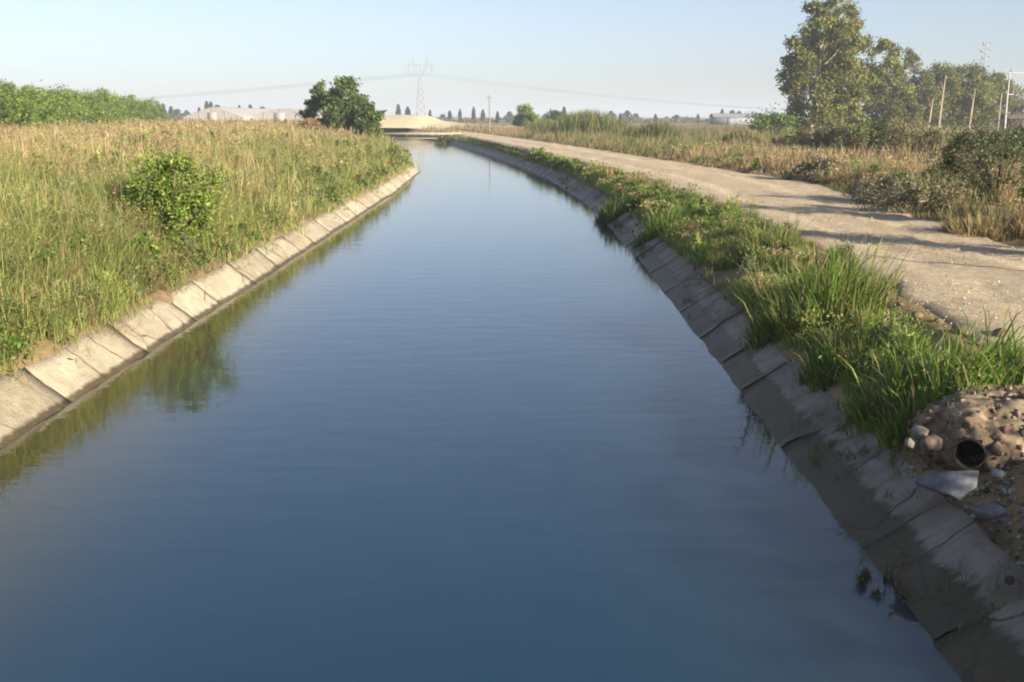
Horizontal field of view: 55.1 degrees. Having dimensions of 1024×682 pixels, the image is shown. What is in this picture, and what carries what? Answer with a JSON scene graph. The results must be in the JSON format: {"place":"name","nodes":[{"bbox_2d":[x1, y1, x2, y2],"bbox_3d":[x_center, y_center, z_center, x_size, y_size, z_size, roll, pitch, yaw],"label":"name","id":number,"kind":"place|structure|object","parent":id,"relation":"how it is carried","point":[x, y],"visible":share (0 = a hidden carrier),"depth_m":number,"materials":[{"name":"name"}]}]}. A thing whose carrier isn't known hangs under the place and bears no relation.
{"place":"outdoors","nodes":[
{"label":"outdoors","id":0,"kind":"place"},
{"bbox_2d":[379,115,512,129],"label":"dry hill","id":1,"kind":"structure","parent":0,"point":[407,121],"depth_m":174.38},
{"bbox_2d":[0,132,962,681],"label":"canal water","id":2,"kind":"structure","parent":0,"point":[450,412],"depth_m":7.99,"materials":[{"name":"liquid"}]},
{"bbox_2d":[0,117,1023,566],"bbox_3d":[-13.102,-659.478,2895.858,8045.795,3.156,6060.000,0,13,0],"label":"ground","id":3,"kind":"structure","parent":0,"point":[716,277],"depth_m":11.50,"materials":[{"name":"soil"}]},
{"bbox_2d":[0,90,17,125],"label":"orchard tree","id":4,"kind":"object","parent":3,"relation":"on","point":[7,103],"visible":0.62,"depth_m":60.40,"materials":[{"name":"green plant"}]},
{"bbox_2d":[0,86,40,129],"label":"orchard tree","id":5,"kind":"object","parent":3,"relation":"on","point":[10,115],"visible":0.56,"depth_m":61.45,"materials":[{"name":"green plant"}]},
{"bbox_2d":[0,79,59,131],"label":"orchard tree","id":6,"kind":"object","parent":3,"relation":"on","point":[8,90],"visible":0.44,"depth_m":63.59,"materials":[{"name":"green plant"}]},
{"bbox_2d":[13,82,69,130],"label":"orchard tree","id":7,"kind":"object","parent":3,"relation":"on","point":[50,111],"visible":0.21,"depth_m":67.09,"materials":[{"name":"green plant"}]},
{"bbox_2d":[19,79,76,124],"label":"orchard tree","id":8,"kind":"object","parent":3,"relation":"on","point":[42,99],"visible":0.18,"depth_m":69.87,"materials":[{"name":"green plant"}]},
{"bbox_2d":[42,83,89,126],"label":"orchard tree","id":9,"kind":"object","parent":3,"relation":"on","point":[54,93],"visible":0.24,"depth_m":73.64,"materials":[{"name":"green plant"}]},
{"bbox_2d":[48,88,105,124],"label":"orchard tree","id":10,"kind":"object","parent":3,"relation":"on","point":[85,116],"visible":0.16,"depth_m":78.64,"materials":[{"name":"green plant"}]},
{"bbox_2d":[55,84,101,124],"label":"orchard tree","id":11,"kind":"object","parent":3,"relation":"on","point":[88,104],"visible":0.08,"depth_m":82.27,"materials":[{"name":"green plant"}]},
{"bbox_2d":[75,91,110,126],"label":"orchard tree","id":12,"kind":"object","parent":3,"relation":"on","point":[102,113],"visible":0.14,"depth_m":87.73,"materials":[{"name":"green plant"}]},
{"bbox_2d":[77,87,124,124],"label":"orchard tree","id":13,"kind":"object","parent":3,"relation":"on","point":[111,117],"visible":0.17,"depth_m":93.01,"materials":[{"name":"green plant"}]},
{"bbox_2d":[90,86,128,122],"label":"orchard tree","id":14,"kind":"object","parent":3,"relation":"on","point":[106,96],"visible":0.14,"depth_m":99.19,"materials":[{"name":"green plant"}]},
{"bbox_2d":[108,93,138,122],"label":"orchard tree","id":15,"kind":"object","parent":3,"relation":"on","point":[133,106],"visible":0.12,"depth_m":110.56,"materials":[{"name":"green plant"}]},
{"bbox_2d":[114,106,142,122],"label":"orchard tree","id":16,"kind":"object","parent":3,"relation":"on","point":[124,112],"visible":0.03,"depth_m":105.26,"materials":[{"name":"green plant"}]},
{"bbox_2d":[120,91,151,121],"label":"orchard tree","id":17,"kind":"object","parent":3,"relation":"on","point":[142,110],"visible":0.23,"depth_m":117.78,"materials":[{"name":"green plant"}]},
{"bbox_2d":[121,230,163,268],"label":"bush","id":18,"kind":"object","parent":3,"relation":"on","point":[154,249],"visible":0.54,"depth_m":15.53,"materials":[{"name":"green plant"}]},
{"bbox_2d":[138,97,159,120],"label":"orchard tree","id":19,"kind":"object","parent":3,"relation":"on","point":[149,106],"visible":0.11,"depth_m":131.64,"materials":[{"name":"green plant"}]},
{"bbox_2d":[142,99,163,121],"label":"orchard tree","id":20,"kind":"object","parent":3,"relation":"on","point":[155,106],"visible":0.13,"depth_m":137.93,"materials":[{"name":"green plant"}]},
{"bbox_2d":[150,96,172,120],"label":"orchard tree","id":21,"kind":"object","parent":3,"relation":"on","point":[161,107],"visible":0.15,"depth_m":146.65,"materials":[{"name":"green plant"}]},
{"bbox_2d":[103,142,234,252],"bbox_3d":[-5.988,-2.522,17.537,2.103,2.002,1.995,8,15,32],"label":"bush","id":22,"kind":"object","parent":3,"relation":"on","point":[184,201],"visible":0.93,"depth_m":17.32,"materials":[{"name":"green plant"}]},
{"bbox_2d":[170,109,184,120],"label":"tree","id":23,"kind":"object","parent":3,"relation":"on","point":[176,113],"visible":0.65,"depth_m":321.96,"materials":[{"name":"green plant"}]},
{"bbox_2d":[0,116,414,387],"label":"bank grass","id":24,"kind":"structure","parent":3,"relation":"on","point":[64,217],"depth_m":18.84,"materials":[{"name":"plant"}]},
{"bbox_2d":[0,163,419,447],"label":"canal lining","id":25,"kind":"object","parent":3,"relation":"on","point":[55,383],"visible":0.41,"depth_m":13.17,"materials":[{"name":"concrete"}]},
{"bbox_2d":[183,107,272,122],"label":"greenhouse","id":26,"kind":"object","parent":3,"relation":"on","point":[224,112],"visible":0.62,"depth_m":160.93,"materials":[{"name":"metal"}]},
{"bbox_2d":[208,112,216,120],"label":"door","id":27,"kind":"structure","parent":26,"relation":"in","point":[211,115],"depth_m":160.70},
{"bbox_2d":[249,108,322,122],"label":"greenhouse","id":28,"kind":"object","parent":3,"relation":"on","point":[288,114],"visible":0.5,"depth_m":167.66,"materials":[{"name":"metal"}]},
{"bbox_2d":[274,112,284,121],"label":"door","id":29,"kind":"structure","parent":28,"relation":"in","point":[281,115],"depth_m":167.51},
{"bbox_2d":[296,117,328,132],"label":"shrub","id":30,"kind":"object","parent":3,"relation":"on","point":[307,122],"visible":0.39,"depth_m":60.38,"materials":[{"name":"brown plant"}]},
{"bbox_2d":[296,79,341,130],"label":"leafy tree","id":31,"kind":"object","parent":3,"relation":"on","point":[314,104],"visible":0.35,"depth_m":73.34,"materials":[{"name":"green plant"}]},
{"bbox_2d":[316,75,371,136],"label":"leafy tree","id":32,"kind":"object","parent":3,"relation":"on","point":[334,114],"visible":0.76,"depth_m":69.41,"materials":[{"name":"green plant"}]},
{"bbox_2d":[351,101,387,139],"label":"leafy tree","id":33,"kind":"object","parent":3,"relation":"on","point":[369,117],"visible":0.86,"depth_m":67.93,"materials":[{"name":"green plant"}]},
{"bbox_2d":[408,56,431,114],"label":"transmission tower","id":34,"kind":"structure","parent":3,"relation":"on","point":[417,104],"depth_m":425.36,"materials":[{"name":"metal"}]},
{"bbox_2d":[412,74,776,109],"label":"power cable","id":35,"kind":"object","parent":34,"relation":"attached to","point":[583,94],"visible":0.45,"depth_m":480.75,"materials":[{"name":"metal"}]},
{"bbox_2d":[436,74,771,108],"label":"power cable","id":36,"kind":"object","parent":34,"relation":"attached to","point":[600,94],"visible":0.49,"depth_m":481.94,"materials":[{"name":"metal"}]},
{"bbox_2d":[424,74,783,109],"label":"power cable","id":37,"kind":"object","parent":34,"relation":"attached to","point":[592,94],"visible":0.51,"depth_m":483.12,"materials":[{"name":"metal"}]},
{"bbox_2d":[382,133,461,138],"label":"footbridge","id":38,"kind":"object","parent":3,"relation":"on","point":[449,134],"visible":0.37,"depth_m":120.63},
{"bbox_2d":[503,111,513,121],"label":"tree","id":39,"kind":"object","parent":3,"relation":"on","point":[509,115],"visible":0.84,"depth_m":341.46,"materials":[{"name":"green plant"}]},
{"bbox_2d":[511,103,542,128],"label":"leafy tree","id":40,"kind":"object","parent":3,"relation":"on","point":[529,114],"visible":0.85,"depth_m":145.52,"materials":[{"name":"green plant"}]},
{"bbox_2d":[519,117,556,132],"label":"reed clump","id":41,"kind":"object","parent":3,"relation":"on","point":[541,123],"visible":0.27,"depth_m":106.48,"materials":[{"name":"green plant"}]},
{"bbox_2d":[538,108,571,124],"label":"leafy tree","id":42,"kind":"object","parent":3,"relation":"on","point":[554,115],"visible":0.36,"depth_m":165.13,"materials":[{"name":"green plant"}]},
{"bbox_2d":[167,114,948,122],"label":"hedges","id":43,"kind":"object","parent":3,"relation":"on","point":[669,120],"visible":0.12,"depth_m":319.64,"materials":[{"name":"green plant"}]},
{"bbox_2d":[528,108,628,136],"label":"reed clump","id":44,"kind":"object","parent":3,"relation":"on","point":[586,121],"visible":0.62,"depth_m":91.74,"materials":[{"name":"green plant"}]},
{"bbox_2d":[169,117,1023,242],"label":"roadside grass","id":45,"kind":"structure","parent":3,"relation":"on","point":[772,158],"depth_m":43.61,"materials":[{"name":"plant"}]},
{"bbox_2d":[588,186,646,224],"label":"grass clump","id":46,"kind":"object","parent":3,"relation":"on","point":[612,212],"visible":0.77,"depth_m":28.05,"materials":[{"name":"plant"}]},
{"bbox_2d":[622,110,633,121],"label":"tree","id":47,"kind":"object","parent":3,"relation":"on","point":[627,113],"visible":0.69,"depth_m":346.41,"materials":[{"name":"green plant"}]},
{"bbox_2d":[617,124,641,136],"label":"reed clump","id":48,"kind":"object","parent":3,"relation":"on","point":[629,128],"visible":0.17,"depth_m":85.46,"materials":[{"name":"green plant"}]},
{"bbox_2d":[622,119,690,141],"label":"reed clump","id":49,"kind":"object","parent":3,"relation":"on","point":[660,128],"visible":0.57,"depth_m":77.23,"materials":[{"name":"green plant"}]},
{"bbox_2d":[631,202,693,248],"bbox_3d":[3.569,-2.644,22.498,1.651,1.242,1.842,8,15,31],"label":"grass clump","id":50,"kind":"object","parent":3,"relation":"on","point":[648,234],"visible":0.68,"depth_m":22.24,"materials":[{"name":"plant"}]},
{"bbox_2d":[709,113,761,124],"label":"shed","id":51,"kind":"structure","parent":3,"relation":"on","point":[725,118],"depth_m":250.86,"materials":[{"name":"metal"}]},
{"bbox_2d":[447,134,1023,640],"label":"verge grass","id":52,"kind":"structure","parent":3,"relation":"on","point":[709,236],"depth_m":15.01,"materials":[{"name":"plant"}]},
{"bbox_2d":[449,140,1023,681],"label":"canal lining","id":53,"kind":"object","parent":3,"relation":"on","point":[931,528],"visible":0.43,"depth_m":7.45,"materials":[{"name":"concrete"}]},
{"bbox_2d":[434,135,450,142],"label":"shrub","id":54,"kind":"object","parent":53,"relation":"on","point":[440,139],"visible":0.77,"depth_m":114.34,"materials":[{"name":"green plant"}]},
{"bbox_2d":[852,563,913,598],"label":"grass clump","id":55,"kind":"object","parent":53,"relation":"on","point":[866,574],"visible":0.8,"depth_m":6.46,"materials":[{"name":"plant"}]},
{"bbox_2d":[911,424,928,439],"bbox_3d":[3.028,0.680,7.286,0.099,0.116,0.124,-9,16,-35],"label":"stone","id":56,"kind":"object","parent":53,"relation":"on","point":[918,432],"visible":0.88,"depth_m":7.25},
{"bbox_2d":[919,433,942,450],"bbox_3d":[3.053,0.741,7.147,0.174,0.119,0.124,-2,13,-9],"label":"stone","id":57,"kind":"object","parent":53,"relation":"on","point":[932,441],"visible":1,"depth_m":7.11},
{"bbox_2d":[915,471,978,499],"bbox_3d":[2.994,0.991,6.733,0.410,0.036,0.280,-10,30,22],"label":"broken slab","id":58,"kind":"object","parent":53,"relation":"on","point":[958,485],"depth_m":6.73,"materials":[{"name":"concrete"}]},
{"bbox_2d":[969,502,1008,519],"bbox_3d":[3.119,1.118,6.410,0.222,0.083,0.155,-4,14,-18],"label":"stone","id":59,"kind":"object","parent":53,"relation":"on","point":[990,511],"visible":1,"depth_m":6.37,"materials":[{"name":"stone"}]},
{"bbox_2d":[1004,575,1015,584],"bbox_3d":[2.916,1.402,5.754,0.061,0.052,0.065,2,13,9],"label":"stone","id":60,"kind":"object","parent":53,"relation":"on","point":[1010,580],"visible":1,"depth_m":5.74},
{"bbox_2d":[712,127,769,146],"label":"reed clump","id":61,"kind":"object","parent":3,"relation":"on","point":[749,134],"visible":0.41,"depth_m":67.72,"materials":[{"name":"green plant"}]},
{"bbox_2d":[740,103,807,136],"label":"bush","id":62,"kind":"object","parent":3,"relation":"on","point":[773,119],"visible":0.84,"depth_m":89.39,"materials":[{"name":"green plant"}]},
{"bbox_2d":[732,213,824,262],"bbox_3d":[4.345,-1.769,16.418,1.654,1.058,1.472,8,15,31],"label":"grass clump","id":63,"kind":"object","parent":3,"relation":"on","point":[757,240],"visible":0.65,"depth_m":16.39,"materials":[{"name":"plant"}]},
{"bbox_2d":[767,134,805,147],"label":"shrub","id":64,"kind":"object","parent":3,"relation":"on","point":[782,139],"visible":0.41,"depth_m":59.48,"materials":[{"name":"green plant"}]},
{"bbox_2d":[786,125,834,150],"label":"shrub","id":65,"kind":"object","parent":3,"relation":"on","point":[801,134],"visible":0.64,"depth_m":56.48,"materials":[{"name":"green plant"}]},
{"bbox_2d":[778,151,846,182],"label":"shrub","id":66,"kind":"object","parent":3,"relation":"on","point":[823,165],"visible":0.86,"depth_m":32.04,"materials":[{"name":"green plant"}]},
{"bbox_2d":[774,0,868,132],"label":"eucalyptus tree","id":67,"kind":"object","parent":3,"relation":"on","point":[805,62],"visible":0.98,"depth_m":98.74,"materials":[{"name":"green plant"}]},
{"bbox_2d":[721,220,924,355],"bbox_3d":[3.679,-0.614,11.720,2.542,1.767,2.560,0,13,0],"label":"grass clump","id":68,"kind":"object","parent":3,"relation":"on","point":[821,290],"visible":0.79,"depth_m":11.55,"materials":[{"name":"plant"}]},
{"bbox_2d":[804,113,863,152],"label":"shrub","id":69,"kind":"object","parent":3,"relation":"on","point":[821,131],"visible":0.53,"depth_m":55.41,"materials":[{"name":"green plant"}]},
{"bbox_2d":[812,163,881,185],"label":"grass clump","id":70,"kind":"object","parent":3,"relation":"on","point":[829,178],"visible":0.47,"depth_m":30.52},
{"bbox_2d":[808,0,887,127],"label":"eucalyptus tree","id":71,"kind":"object","parent":3,"relation":"on","point":[855,108],"visible":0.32,"depth_m":105.39,"materials":[{"name":"green plant"}]},
{"bbox_2d":[782,308,918,395],"bbox_3d":[3.497,0.104,10.126,1.456,0.948,1.486,0,13,0],"label":"grass clump","id":72,"kind":"object","parent":3,"relation":"on","point":[811,374],"visible":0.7,"depth_m":9.98,"materials":[{"name":"plant"}]},
{"bbox_2d":[828,115,907,153],"bbox_3d":[19.590,-11.388,54.180,4.556,2.374,3.239,0,13,0],"label":"shrub","id":73,"kind":"object","parent":3,"relation":"on","point":[865,126],"visible":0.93,"depth_m":54.04,"materials":[{"name":"green plant"}]},
{"bbox_2d":[842,173,917,204],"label":"shrub","id":74,"kind":"object","parent":3,"relation":"on","point":[852,187],"visible":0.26,"depth_m":24.13,"materials":[{"name":"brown plant"}]},
{"bbox_2d":[858,34,916,127],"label":"eucalyptus tree","id":75,"kind":"object","parent":3,"relation":"on","point":[880,102],"visible":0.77,"depth_m":118.28,"materials":[{"name":"green plant"}]},
{"bbox_2d":[865,112,931,154],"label":"shrub","id":76,"kind":"object","parent":3,"relation":"on","point":[905,136],"visible":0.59,"depth_m":53.63,"materials":[{"name":"green plant"}]},
{"bbox_2d":[846,174,977,213],"bbox_3d":[8.782,-3.170,21.567,2.697,1.034,2.007,0,13,0],"label":"shrub","id":77,"kind":"object","parent":3,"relation":"on","point":[895,195],"visible":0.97,"depth_m":21.41,"materials":[{"name":"green plant"}]},
{"bbox_2d":[881,46,947,129],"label":"eucalyptus tree","id":78,"kind":"object","parent":3,"relation":"on","point":[914,111],"visible":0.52,"depth_m":130.74,"materials":[{"name":"green plant"}]},
{"bbox_2d":[909,311,923,318],"bbox_3d":[4.384,-0.274,10.625,0.144,0.087,0.129,-2,13,-8],"label":"earth clod","id":79,"kind":"object","parent":3,"relation":"on","point":[916,314],"visible":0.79,"depth_m":10.57,"materials":[{"name":"soil"}]},
{"bbox_2d":[888,116,947,153],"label":"shrub","id":80,"kind":"object","parent":3,"relation":"on","point":[928,136],"visible":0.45,"depth_m":55.17,"materials":[{"name":"green plant"}]},
{"bbox_2d":[824,301,1023,453],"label":"grass clump","id":81,"kind":"object","parent":3,"relation":"on","point":[866,404],"visible":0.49,"depth_m":8.33,"materials":[{"name":"plant"}]},
{"bbox_2d":[928,98,933,127],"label":"bare trunk","id":82,"kind":"object","parent":3,"relation":"on","point":[930,113],"visible":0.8,"depth_m":126.57,"materials":[{"name":"beige plant"}]},
{"bbox_2d":[902,56,970,130],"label":"eucalyptus tree","id":83,"kind":"object","parent":3,"relation":"on","point":[938,71],"visible":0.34,"depth_m":133.60,"materials":[{"name":"green plant"}]},
{"bbox_2d":[922,124,960,152],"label":"shrub","id":84,"kind":"object","parent":3,"relation":"on","point":[948,133],"visible":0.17,"depth_m":56.71,"materials":[{"name":"green plant"}]},
{"bbox_2d":[938,75,945,126],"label":"bare trunk","id":85,"kind":"object","parent":3,"relation":"on","point":[939,119],"visible":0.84,"depth_m":124.37,"materials":[{"name":"beige plant"}]},
{"bbox_2d":[918,62,994,131],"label":"eucalyptus tree","id":86,"kind":"object","parent":3,"relation":"on","point":[982,101],"visible":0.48,"depth_m":133.21,"materials":[{"name":"green plant"}]},
{"bbox_2d":[890,446,1023,568],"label":"rubble","id":87,"kind":"object","parent":3,"relation":"on","point":[984,488],"visible":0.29,"depth_m":6.83,"materials":[{"name":"stone"}]},
{"bbox_2d":[905,437,914,448],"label":"stone","id":88,"kind":"object","parent":87,"relation":"on","point":[909,442],"visible":1,"depth_m":7.12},
{"bbox_2d":[990,468,1006,478],"bbox_3d":[3.352,0.913,6.774,0.102,0.063,0.084,13,18,43],"label":"stone","id":89,"kind":"object","parent":87,"relation":"on","point":[997,473],"visible":1,"depth_m":6.75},
{"bbox_2d":[905,113,1023,202],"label":"shrub","id":90,"kind":"object","parent":3,"relation":"on","point":[1004,153],"visible":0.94,"depth_m":22.16,"materials":[{"name":"green plant"}]},
{"bbox_2d":[907,383,1023,473],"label":"rubble hump","id":91,"kind":"object","parent":3,"relation":"on","point":[992,417],"visible":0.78,"depth_m":7.20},
{"bbox_2d":[953,437,986,468],"bbox_3d":[3.702,0.747,7.723,0.224,0.224,1.550,8,9,31],"label":"drain pipe","id":92,"kind":"object","parent":91,"relation":"in","point":[966,446],"visible":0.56,"depth_m":7.25,"materials":[{"name":"concrete"}]},
{"bbox_2d":[917,128,1019,183],"bbox_3d":[13.287,-5.217,28.234,3.286,1.803,2.714,0,13,0],"label":"shrub","id":93,"kind":"object","parent":3,"relation":"on","point":[947,149],"visible":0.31,"depth_m":27.94,"materials":[{"name":"green plant"}]},
{"bbox_2d":[968,89,975,127],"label":"bare trunk","id":94,"kind":"object","parent":3,"relation":"on","point":[970,118],"visible":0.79,"depth_m":127.43,"materials":[{"name":"beige plant"}]},
{"bbox_2d":[930,201,1023,241],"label":"grass clump","id":95,"kind":"object","parent":3,"relation":"on","point":[953,227],"visible":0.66,"depth_m":17.53,"materials":[{"name":"plant"}]},
{"bbox_2d":[935,120,1023,166],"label":"shrub","id":96,"kind":"object","parent":3,"relation":"on","point":[987,133],"visible":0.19,"depth_m":39.69,"materials":[{"name":"green plant"}]},
{"bbox_2d":[944,60,1023,131],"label":"eucalyptus tree","id":97,"kind":"object","parent":3,"relation":"on","point":[979,85],"visible":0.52,"depth_m":134.93,"materials":[{"name":"green plant"}]},
{"bbox_2d":[980,42,990,64],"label":"utility pole","id":98,"kind":"object","parent":3,"relation":"on","point":[985,51],"visible":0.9,"depth_m":165.23,"materials":[{"name":"metal"}]},
{"bbox_2d":[960,71,1023,124],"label":"eucalyptus tree","id":99,"kind":"object","parent":3,"relation":"on","point":[1011,89],"visible":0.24,"depth_m":150.06,"materials":[{"name":"green plant"}]},
{"bbox_2d":[968,113,1023,162],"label":"shrub","id":100,"kind":"object","parent":3,"relation":"on","point":[1022,128],"visible":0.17,"depth_m":43.47,"materials":[{"name":"green plant"}]},
{"bbox_2d":[971,198,1023,241],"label":"grass clump","id":101,"kind":"object","parent":3,"relation":"on","point":[1008,223],"visible":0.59,"depth_m":17.42,"materials":[{"name":"plant"}]},
{"bbox_2d":[992,69,1023,127],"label":"utility pole","id":102,"kind":"object","parent":3,"relation":"on","point":[1007,90],"visible":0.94,"depth_m":114.30,"materials":[{"name":"concrete"}]},
{"bbox_2d":[997,114,1023,130],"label":"shed","id":103,"kind":"structure","parent":3,"relation":"on","point":[1015,117],"depth_m":144.66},
{"bbox_2d":[0,0,1023,116],"label":"sky","id":104,"kind":"structure","parent":0,"point":[728,53],"materials":[{"name":"blue"}]},
{"bbox_2d":[432,130,1023,357],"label":"dirt road","id":105,"kind":"structure","parent":0,"point":[989,271],"depth_m":17.31,"materials":[{"name":"soil"}]},
{"bbox_2d":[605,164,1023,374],"bbox_3d":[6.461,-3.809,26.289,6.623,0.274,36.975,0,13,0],"label":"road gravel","id":106,"kind":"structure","parent":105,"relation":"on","point":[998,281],"depth_m":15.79,"materials":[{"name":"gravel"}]},
{"bbox_2d":[950,325,971,335],"bbox_3d":[4.471,-0.097,9.749,0.165,0.113,0.211,-6,14,-24],"label":"earth clod","id":107,"kind":"object","parent":105,"relation":"on","point":[960,327],"visible":0.59,"depth_m":9.71,"materials":[{"name":"soil"}]},
{"bbox_2d":[992,328,1011,337],"bbox_3d":[4.737,-0.047,9.492,0.171,0.148,0.280,7,15,27],"label":"earth clod","id":108,"kind":"object","parent":105,"relation":"on","point":[996,332],"visible":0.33,"depth_m":9.42,"materials":[{"name":"soil"}]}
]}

